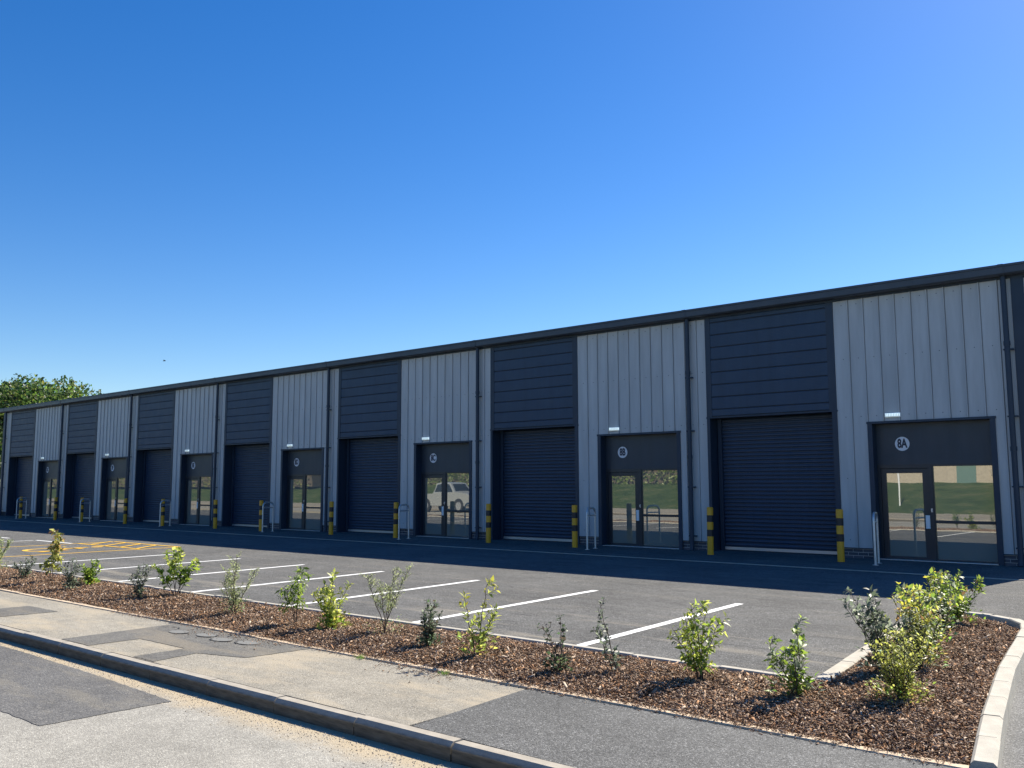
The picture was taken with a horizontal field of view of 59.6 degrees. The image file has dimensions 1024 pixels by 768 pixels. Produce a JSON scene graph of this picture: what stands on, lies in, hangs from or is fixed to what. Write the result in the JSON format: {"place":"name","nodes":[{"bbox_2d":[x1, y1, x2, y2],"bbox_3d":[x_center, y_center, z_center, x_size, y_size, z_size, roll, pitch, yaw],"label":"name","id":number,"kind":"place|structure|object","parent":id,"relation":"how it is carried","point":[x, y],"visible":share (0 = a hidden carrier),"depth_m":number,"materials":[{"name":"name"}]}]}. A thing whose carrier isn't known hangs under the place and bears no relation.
{"place":"outdoors","nodes":[
{"label":"outdoors","id":0,"kind":"place"},
{"bbox_2d":[0,639,469,767],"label":"road","id":1,"kind":"structure","parent":0,"point":[153,736],"depth_m":6.33,"materials":[{"name":"grey asphalt"}]},
{"bbox_2d":[0,645,169,725],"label":"road patch","id":2,"kind":"object","parent":1,"relation":"on","point":[39,691],"visible":1,"depth_m":7.80,"materials":[{"name":"grey asphalt"}]},
{"bbox_2d":[0,642,449,767],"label":"road grit","id":3,"kind":"object","parent":1,"relation":"on","point":[326,733],"visible":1,"depth_m":7.03,"materials":[{"name":"beige stone"}]},
{"bbox_2d":[0,591,523,726],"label":"pavement","id":4,"kind":"structure","parent":0,"point":[333,673],"depth_m":8.44,"materials":[{"name":"grey concrete"}]},
{"bbox_2d":[7,606,516,722],"bbox_3d":[-3.416,2.761,9.480,8.183,0.006,1.390,-6,-8,40],"label":"pavement grit","id":5,"kind":"object","parent":4,"relation":"on","point":[289,660],"visible":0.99,"depth_m":8.44,"materials":[{"name":"gravel"}]},
{"bbox_2d":[438,669,449,675],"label":"weed tuft","id":6,"kind":"object","parent":4,"relation":"on","point":[447,671],"visible":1,"depth_m":7.92,"materials":[{"name":"green plant"}]},
{"bbox_2d":[0,588,970,767],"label":"bed edging","id":7,"kind":"object","parent":4,"relation":"on","point":[844,745],"visible":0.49,"depth_m":7.08,"materials":[{"name":"concrete"}]},
{"bbox_2d":[1,571,816,721],"bbox_3d":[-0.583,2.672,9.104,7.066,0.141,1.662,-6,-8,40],"label":"bark mulch","id":8,"kind":"object","parent":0,"point":[408,635],"visible":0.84,"depth_m":8.34,"materials":[{"name":"brown wood"}]},
{"bbox_2d":[0,537,12,568],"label":"shrub","id":9,"kind":"object","parent":8,"relation":"on","point":[4,550],"visible":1,"depth_m":17.89,"materials":[{"name":"green plant"}]},
{"bbox_2d":[10,555,37,577],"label":"shrub","id":10,"kind":"object","parent":8,"relation":"on","point":[27,572],"visible":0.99,"depth_m":16.11,"materials":[{"name":"green plant"}]},
{"bbox_2d":[39,528,65,579],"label":"shrub","id":11,"kind":"object","parent":8,"relation":"on","point":[55,551],"visible":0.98,"depth_m":15.35,"materials":[{"name":"green plant"}]},
{"bbox_2d":[60,558,80,587],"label":"shrub","id":12,"kind":"object","parent":8,"relation":"on","point":[71,582],"visible":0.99,"depth_m":14.35,"materials":[{"name":"green plant"}]},
{"bbox_2d":[75,559,103,584],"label":"shrub","id":13,"kind":"object","parent":8,"relation":"on","point":[89,576],"visible":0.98,"depth_m":15.02,"materials":[{"name":"green plant"}]},
{"bbox_2d":[126,564,151,597],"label":"shrub","id":14,"kind":"object","parent":8,"relation":"on","point":[139,588],"visible":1,"depth_m":13.20,"materials":[{"name":"green plant"}]},
{"bbox_2d":[0,567,304,623],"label":"bark mulch","id":15,"kind":"object","parent":8,"relation":"on","point":[36,580],"visible":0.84,"depth_m":13.14,"materials":[{"name":"brown wood"}]},
{"bbox_2d":[150,546,202,595],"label":"shrub","id":16,"kind":"object","parent":8,"relation":"on","point":[171,571],"visible":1,"depth_m":13.47,"materials":[{"name":"green plant"}]},
{"bbox_2d":[216,551,259,613],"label":"shrub","id":17,"kind":"object","parent":8,"relation":"on","point":[229,580],"visible":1,"depth_m":11.57,"materials":[{"name":"green plant"}]},
{"bbox_2d":[276,566,312,624],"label":"shrub","id":18,"kind":"object","parent":8,"relation":"on","point":[295,590],"visible":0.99,"depth_m":10.61,"materials":[{"name":"green plant"}]},
{"bbox_2d":[311,568,353,629],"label":"shrub","id":19,"kind":"object","parent":8,"relation":"on","point":[332,619],"visible":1,"depth_m":10.33,"materials":[{"name":"green plant"}]},
{"bbox_2d":[359,565,411,634],"bbox_3d":[-1.342,2.404,9.907,0.615,0.808,0.612,3,-7,-24],"label":"shrub","id":20,"kind":"object","parent":8,"relation":"on","point":[389,608],"visible":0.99,"depth_m":9.93,"materials":[{"name":"green plant"}]},
{"bbox_2d":[415,599,443,645],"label":"shrub","id":21,"kind":"object","parent":8,"relation":"on","point":[429,626],"visible":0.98,"depth_m":9.22,"materials":[{"name":"green plant"}]},
{"bbox_2d":[458,575,501,655],"bbox_3d":[-0.318,2.245,8.627,0.470,0.819,0.426,-1,-7,6],"label":"shrub","id":22,"kind":"object","parent":8,"relation":"on","point":[480,638],"visible":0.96,"depth_m":8.58,"materials":[{"name":"green plant"}]},
{"bbox_2d":[111,609,952,766],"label":"bark mulch","id":23,"kind":"object","parent":8,"relation":"on","point":[735,723],"visible":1,"depth_m":7.27,"materials":[{"name":"brown wood"}]},
{"bbox_2d":[536,614,573,672],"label":"shrub","id":24,"kind":"object","parent":8,"relation":"on","point":[556,661],"visible":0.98,"depth_m":7.90,"materials":[{"name":"green plant"}]},
{"bbox_2d":[590,597,625,673],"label":"shrub","id":25,"kind":"object","parent":8,"relation":"on","point":[614,658],"visible":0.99,"depth_m":7.89,"materials":[{"name":"green plant"}]},
{"bbox_2d":[667,599,730,680],"bbox_3d":[1.579,2.168,7.576,0.469,0.729,0.398,-6,-8,40],"label":"shrub","id":26,"kind":"object","parent":8,"relation":"on","point":[693,661],"visible":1,"depth_m":7.52,"materials":[{"name":"green plant"}]},
{"bbox_2d":[0,516,1023,677],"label":"car park","id":27,"kind":"structure","parent":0,"point":[647,604],"depth_m":15.92,"materials":[{"name":"grey asphalt"}]},
{"bbox_2d":[0,426,2,473],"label":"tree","id":28,"kind":"object","parent":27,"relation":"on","point":[1,439],"visible":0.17,"depth_m":67.77,"materials":[{"name":"green plant"}]},
{"bbox_2d":[19,497,22,517],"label":"bollard","id":29,"kind":"object","parent":27,"relation":"on","point":[20,509],"visible":0.95,"depth_m":47.53,"materials":[{"name":"yellow metal"}]},
{"bbox_2d":[16,498,26,518],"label":"cycle stand","id":30,"kind":"object","parent":27,"relation":"on","point":[17,504],"visible":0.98,"depth_m":47.22,"materials":[{"name":"silver metal"}]},
{"bbox_2d":[53,497,57,519],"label":"bollard","id":31,"kind":"object","parent":27,"relation":"on","point":[55,508],"visible":0.95,"depth_m":44.93,"materials":[{"name":"yellow metal"}]},
{"bbox_2d":[80,498,83,521],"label":"bollard","id":32,"kind":"object","parent":27,"relation":"on","point":[82,510],"visible":0.74,"depth_m":42.82,"materials":[{"name":"yellow metal"}]},
{"bbox_2d":[79,499,90,521],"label":"cycle stand","id":33,"kind":"object","parent":27,"relation":"on","point":[89,508],"visible":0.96,"depth_m":42.51,"materials":[{"name":"silver metal"}]},
{"bbox_2d":[123,498,127,523],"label":"bollard","id":34,"kind":"object","parent":27,"relation":"on","point":[125,512],"visible":1,"depth_m":40.16,"materials":[{"name":"yellow metal"}]},
{"bbox_2d":[160,499,164,525],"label":"bollard","id":35,"kind":"object","parent":27,"relation":"on","point":[162,514],"visible":0.84,"depth_m":38.04,"materials":[{"name":"yellow metal"}]},
{"bbox_2d":[158,500,170,526],"bbox_3d":[-14.609,5.450,37.709,0.130,1.115,0.650,-4,-7,29],"label":"cycle stand","id":36,"kind":"object","parent":27,"relation":"on","point":[160,512],"visible":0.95,"depth_m":37.66,"materials":[{"name":"silver metal"}]},
{"bbox_2d":[213,500,217,528],"bbox_3d":[-11.790,5.169,35.564,0.157,1.135,0.157,0,-6,-9],"label":"bollard","id":37,"kind":"object","parent":27,"relation":"on","point":[215,506],"visible":1,"depth_m":35.51,"materials":[{"name":"yellow metal"}]},
{"bbox_2d":[259,500,263,530],"bbox_3d":[-9.383,4.926,33.473,0.157,1.135,0.157,0,-6,-2],"label":"bollard","id":38,"kind":"object","parent":27,"relation":"on","point":[261,502],"visible":0.81,"depth_m":33.41,"materials":[{"name":"yellow metal"}]},
{"bbox_2d":[262,502,273,531],"bbox_3d":[-8.997,4.899,32.979,0.130,1.115,0.650,-4,-7,29],"label":"cycle stand","id":39,"kind":"object","parent":27,"relation":"on","point":[263,507],"visible":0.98,"depth_m":33.03,"materials":[{"name":"silver metal"}]},
{"bbox_2d":[329,501,333,534],"bbox_3d":[-6.240,4.625,30.893,0.157,1.135,0.157,4,-7,-30],"label":"bollard","id":40,"kind":"object","parent":27,"relation":"on","point":[331,511],"visible":1,"depth_m":30.84,"materials":[{"name":"yellow metal"}]},
{"bbox_2d":[393,502,398,537],"bbox_3d":[-3.751,4.392,28.893,0.157,1.135,0.157,3,-7,-18],"label":"bollard","id":41,"kind":"object","parent":27,"relation":"on","point":[395,524],"visible":0.92,"depth_m":28.83,"materials":[{"name":"yellow metal"}]},
{"bbox_2d":[397,504,410,539],"bbox_3d":[-3.415,4.352,28.275,0.130,1.115,0.650,-4,-7,29],"label":"cycle stand","id":42,"kind":"object","parent":27,"relation":"on","point":[399,510],"visible":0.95,"depth_m":28.17,"materials":[{"name":"silver metal"}]},
{"bbox_2d":[0,565,813,680],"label":"bay edging","id":43,"kind":"object","parent":27,"relation":"on","point":[721,667],"visible":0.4,"depth_m":9.76,"materials":[{"name":"concrete"}]},
{"bbox_2d":[486,504,490,542],"bbox_3d":[-0.692,4.096,26.348,0.157,1.135,0.157,0,-6,-2],"label":"bollard","id":44,"kind":"object","parent":27,"relation":"on","point":[488,523],"visible":1,"depth_m":26.29,"materials":[{"name":"yellow metal"}]},
{"bbox_2d":[0,261,1023,566],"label":"industrial building","id":45,"kind":"structure","parent":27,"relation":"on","point":[762,425],"depth_m":24.75,"materials":[{"name":"metal"}]},
{"bbox_2d":[41,480,50,516],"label":"entrance door","id":46,"kind":"structure","parent":45,"relation":"in","point":[46,483],"depth_m":49.00,"materials":[{"name":"paint"}]},
{"bbox_2d":[49,478,56,516],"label":"side window","id":47,"kind":"structure","parent":45,"relation":"in","point":[54,480],"depth_m":48.44,"materials":[{"name":"glass"}]},
{"bbox_2d":[105,479,116,519],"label":"entrance door","id":48,"kind":"structure","parent":45,"relation":"in","point":[111,483],"depth_m":44.17,"materials":[{"name":"paint"}]},
{"bbox_2d":[116,477,124,520],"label":"side window","id":49,"kind":"structure","parent":45,"relation":"in","point":[121,480],"depth_m":43.55,"materials":[{"name":"glass"}]},
{"bbox_2d":[185,478,198,523],"bbox_3d":[-14.029,5.141,39.283,1.075,2.000,0.105,-6,-8,40],"label":"entrance door","id":50,"kind":"structure","parent":45,"relation":"in","point":[192,498],"depth_m":39.34,"materials":[{"name":"paint"}]},
{"bbox_2d":[198,476,210,524],"bbox_3d":[-13.110,5.006,38.534,1.260,2.095,0.085,-6,-8,40],"label":"side window","id":51,"kind":"structure","parent":45,"relation":"in","point":[205,481],"depth_m":38.69,"materials":[{"name":"glass"}]},
{"bbox_2d":[287,477,303,529],"bbox_3d":[-8.320,4.584,34.498,1.015,2.000,0.065,-6,-8,40],"label":"entrance door","id":52,"kind":"structure","parent":45,"relation":"in","point":[296,484],"depth_m":34.52,"materials":[{"name":"paint"}]},
{"bbox_2d":[294,458,298,465],"bbox_3d":[-8.345,3.033,34.668,0.316,0.316,0.012,-6,-8,40],"label":"unit sign","id":53,"kind":"object","parent":45,"relation":"attached to","point":[296,461],"visible":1,"depth_m":34.66,"materials":[{"name":"white plastic"}]},
{"bbox_2d":[304,474,320,529],"bbox_3d":[-7.391,4.445,33.714,1.260,2.095,0.085,-6,-8,40],"label":"side window","id":54,"kind":"structure","parent":45,"relation":"in","point":[312,481],"depth_m":33.83,"materials":[{"name":"glass"}]},
{"bbox_2d":[430,453,436,462],"bbox_3d":[-2.626,2.472,29.848,0.316,0.316,0.012,-6,-8,40],"label":"unit sign","id":55,"kind":"object","parent":45,"relation":"attached to","point":[433,457],"visible":1,"depth_m":29.84,"materials":[{"name":"white plastic"}]},
{"bbox_2d":[422,475,444,535],"bbox_3d":[-2.591,4.019,29.644,1.075,2.000,0.105,-6,-8,40],"label":"entrance door","id":56,"kind":"structure","parent":45,"relation":"in","point":[433,485],"depth_m":29.68,"materials":[{"name":"paint"}]},
{"bbox_2d":[445,472,468,537],"bbox_3d":[-1.672,3.884,28.894,1.260,2.095,0.085,-6,-8,40],"label":"side window","id":57,"kind":"structure","parent":45,"relation":"in","point":[457,483],"depth_m":28.97,"materials":[{"name":"glass"}]},
{"bbox_2d":[609,427,619,430],"bbox_3d":[2.846,1.256,24.967,0.340,0.100,0.070,-6,-8,40],"label":"wall lamp","id":58,"kind":"object","parent":45,"relation":"attached to","point":[614,428],"visible":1,"depth_m":24.94,"materials":[{"name":"white plastic"}]},
{"bbox_2d":[618,447,626,457],"bbox_3d":[3.093,1.911,25.028,0.316,0.316,0.012,-6,-8,40],"label":"unit sign","id":59,"kind":"object","parent":45,"relation":"attached to","point":[622,452],"visible":1,"depth_m":25.02,"materials":[{"name":"white plastic"}]},
{"bbox_2d":[608,472,640,545],"bbox_3d":[3.128,3.458,24.824,1.075,2.000,0.105,-6,-8,40],"label":"entrance door","id":60,"kind":"structure","parent":45,"relation":"in","point":[624,529],"depth_m":24.86,"materials":[{"name":"paint"}]},
{"bbox_2d":[641,468,678,547],"bbox_3d":[4.047,3.323,24.075,1.260,2.095,0.085,-6,-8,40],"label":"side window","id":61,"kind":"structure","parent":45,"relation":"in","point":[659,486],"depth_m":24.12,"materials":[{"name":"glass"}]},
{"bbox_2d":[885,412,900,417],"bbox_3d":[8.565,0.695,20.148,0.340,0.100,0.070,-6,-8,40],"label":"wall lamp","id":62,"kind":"object","parent":45,"relation":"attached to","point":[897,414],"visible":1,"depth_m":20.11,"materials":[{"name":"white plastic"}]},
{"bbox_2d":[895,437,909,450],"bbox_3d":[8.812,1.351,20.209,0.316,0.316,0.012,-6,-8,40],"label":"unit sign","id":63,"kind":"object","parent":45,"relation":"attached to","point":[902,443],"visible":1,"depth_m":20.21,"materials":[{"name":"white plastic"}]},
{"bbox_2d":[881,468,932,559],"bbox_3d":[8.847,2.897,20.004,1.075,2.000,0.105,-6,-8,40],"label":"entrance door","id":64,"kind":"structure","parent":45,"relation":"in","point":[905,492],"depth_m":20.03,"materials":[{"name":"paint"}]},
{"bbox_2d":[932,463,997,562],"bbox_3d":[9.766,2.762,19.255,1.260,2.095,0.085,-6,-8,40],"label":"side window","id":65,"kind":"structure","parent":45,"relation":"in","point":[963,494],"depth_m":19.26,"materials":[{"name":"glass"}]},
{"bbox_2d":[0,520,1023,580],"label":"channel edging","id":66,"kind":"object","parent":27,"relation":"on","point":[578,554],"visible":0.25,"depth_m":21.21,"materials":[{"name":"concrete"}]},
{"bbox_2d":[572,505,577,547],"bbox_3d":[1.699,3.851,24.242,0.157,1.135,0.157,2,-7,-17],"label":"bollard","id":67,"kind":"object","parent":27,"relation":"on","point":[574,529],"visible":1,"depth_m":24.18,"materials":[{"name":"yellow metal"}]},
{"bbox_2d":[585,507,595,549],"bbox_3d":[2.090,3.812,23.636,0.130,1.115,0.650,-4,-7,29],"label":"cycle stand","id":68,"kind":"object","parent":27,"relation":"on","point":[594,514],"visible":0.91,"depth_m":23.62,"materials":[{"name":"silver metal"}]},
{"bbox_2d":[707,507,713,554],"bbox_3d":[4.793,3.548,21.636,0.157,1.135,0.157,-6,-9,44],"label":"bollard","id":69,"kind":"object","parent":27,"relation":"on","point":[710,540],"visible":1,"depth_m":21.58,"materials":[{"name":"yellow metal"}]},
{"bbox_2d":[836,509,844,561],"bbox_3d":[7.165,3.304,19.535,0.157,1.135,0.157,-4,-8,34],"label":"bollard","id":70,"kind":"object","parent":27,"relation":"on","point":[840,536],"visible":1,"depth_m":19.48,"materials":[{"name":"yellow metal"}]},
{"bbox_2d":[663,613,1018,765],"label":"bark mulch","id":71,"kind":"object","parent":27,"relation":"on","point":[1001,635],"visible":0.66,"depth_m":6.68,"materials":[{"name":"brown wood"}]},
{"bbox_2d":[761,613,825,697],"bbox_3d":[2.180,2.133,6.989,0.474,0.684,0.522,-6,-8,40],"label":"shrub","id":72,"kind":"object","parent":71,"relation":"on","point":[797,680],"visible":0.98,"depth_m":6.97,"materials":[{"name":"green plant"}]},
{"bbox_2d":[837,584,912,671],"bbox_3d":[3.202,2.156,7.874,0.603,0.788,0.526,-6,-8,40],"label":"shrub","id":73,"kind":"object","parent":71,"relation":"on","point":[879,624],"visible":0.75,"depth_m":7.85,"materials":[{"name":"green plant"}]},
{"bbox_2d":[864,626,935,702],"bbox_3d":[2.933,2.125,6.782,0.521,0.601,0.566,-6,-8,40],"label":"shrub","id":74,"kind":"object","parent":71,"relation":"on","point":[902,688],"visible":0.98,"depth_m":6.74,"materials":[{"name":"green plant"}]},
{"bbox_2d":[893,583,941,653],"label":"shrub","id":75,"kind":"object","parent":71,"relation":"on","point":[904,598],"visible":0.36,"depth_m":8.70,"materials":[{"name":"green plant"}]},
{"bbox_2d":[883,585,953,667],"bbox_3d":[3.657,2.181,8.005,0.619,0.769,0.516,-6,-8,40],"label":"shrub","id":76,"kind":"object","parent":71,"relation":"on","point":[923,625],"visible":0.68,"depth_m":7.98,"materials":[{"name":"green plant"}]},
{"bbox_2d":[895,567,966,641],"bbox_3d":[4.284,2.317,9.304,0.584,0.830,0.618,2,-7,-16],"label":"shrub","id":77,"kind":"object","parent":71,"relation":"on","point":[931,588],"visible":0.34,"depth_m":9.25,"materials":[{"name":"green plant"}]},
{"bbox_2d":[921,570,965,631],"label":"shrub","id":78,"kind":"object","parent":71,"relation":"on","point":[945,594],"visible":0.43,"depth_m":10.01,"materials":[{"name":"green plant"}]},
{"bbox_2d":[928,568,985,622],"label":"shrub","id":79,"kind":"object","parent":71,"relation":"on","point":[960,611],"visible":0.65,"depth_m":10.54,"materials":[{"name":"green plant"}]},
{"bbox_2d":[812,620,907,682],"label":"island inner kerb","id":80,"kind":"structure","parent":27,"relation":"on","point":[850,661],"depth_m":8.12,"materials":[{"name":"concrete"}]},
{"bbox_2d":[872,512,880,564],"bbox_3d":[7.695,3.262,18.912,0.130,1.115,0.650,-4,-7,29],"label":"cycle stand","id":81,"kind":"object","parent":27,"relation":"on","point":[875,536],"visible":0.98,"depth_m":18.79,"materials":[{"name":"silver metal"}]},
{"bbox_2d":[965,611,1023,629],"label":"island nose kerb","id":82,"kind":"structure","parent":27,"relation":"on","point":[1017,623],"depth_m":10.88,"materials":[{"name":"concrete"}]},
{"bbox_2d":[0,0,1023,396],"label":"sky","id":83,"kind":"structure","parent":0,"point":[208,189],"materials":[{"name":"blue"}]},
{"bbox_2d":[413,689,951,767],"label":"new pavement","id":84,"kind":"structure","parent":0,"point":[575,732],"depth_m":5.90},
{"bbox_2d":[1002,624,1023,767],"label":"entrance road","id":85,"kind":"structure","parent":0,"point":[1013,754],"depth_m":6.40,"materials":[{"name":"grey asphalt"}]},
{"label":"ground","id":86,"kind":"structure","parent":0,"visible":0},
{"bbox_2d":[0,373,88,447],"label":"tree","id":87,"kind":"object","parent":86,"relation":"on","point":[27,390],"visible":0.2,"depth_m":76.69,"materials":[{"name":"green plant"}]},
{"bbox_2d":[33,377,104,403],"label":"tree","id":88,"kind":"object","parent":86,"relation":"on","point":[63,395],"visible":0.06,"depth_m":72.40,"materials":[{"name":"green plant"}]},
{"bbox_2d":[0,625,574,767],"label":"street kerb","id":89,"kind":"structure","parent":86,"relation":"on","point":[448,748],"depth_m":6.88,"materials":[{"name":"concrete"}]},
{"bbox_2d":[970,628,1023,767],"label":"island outer kerb","id":90,"kind":"structure","parent":86,"relation":"on","point":[988,749],"depth_m":6.48,"materials":[{"name":"concrete"}]}
]}

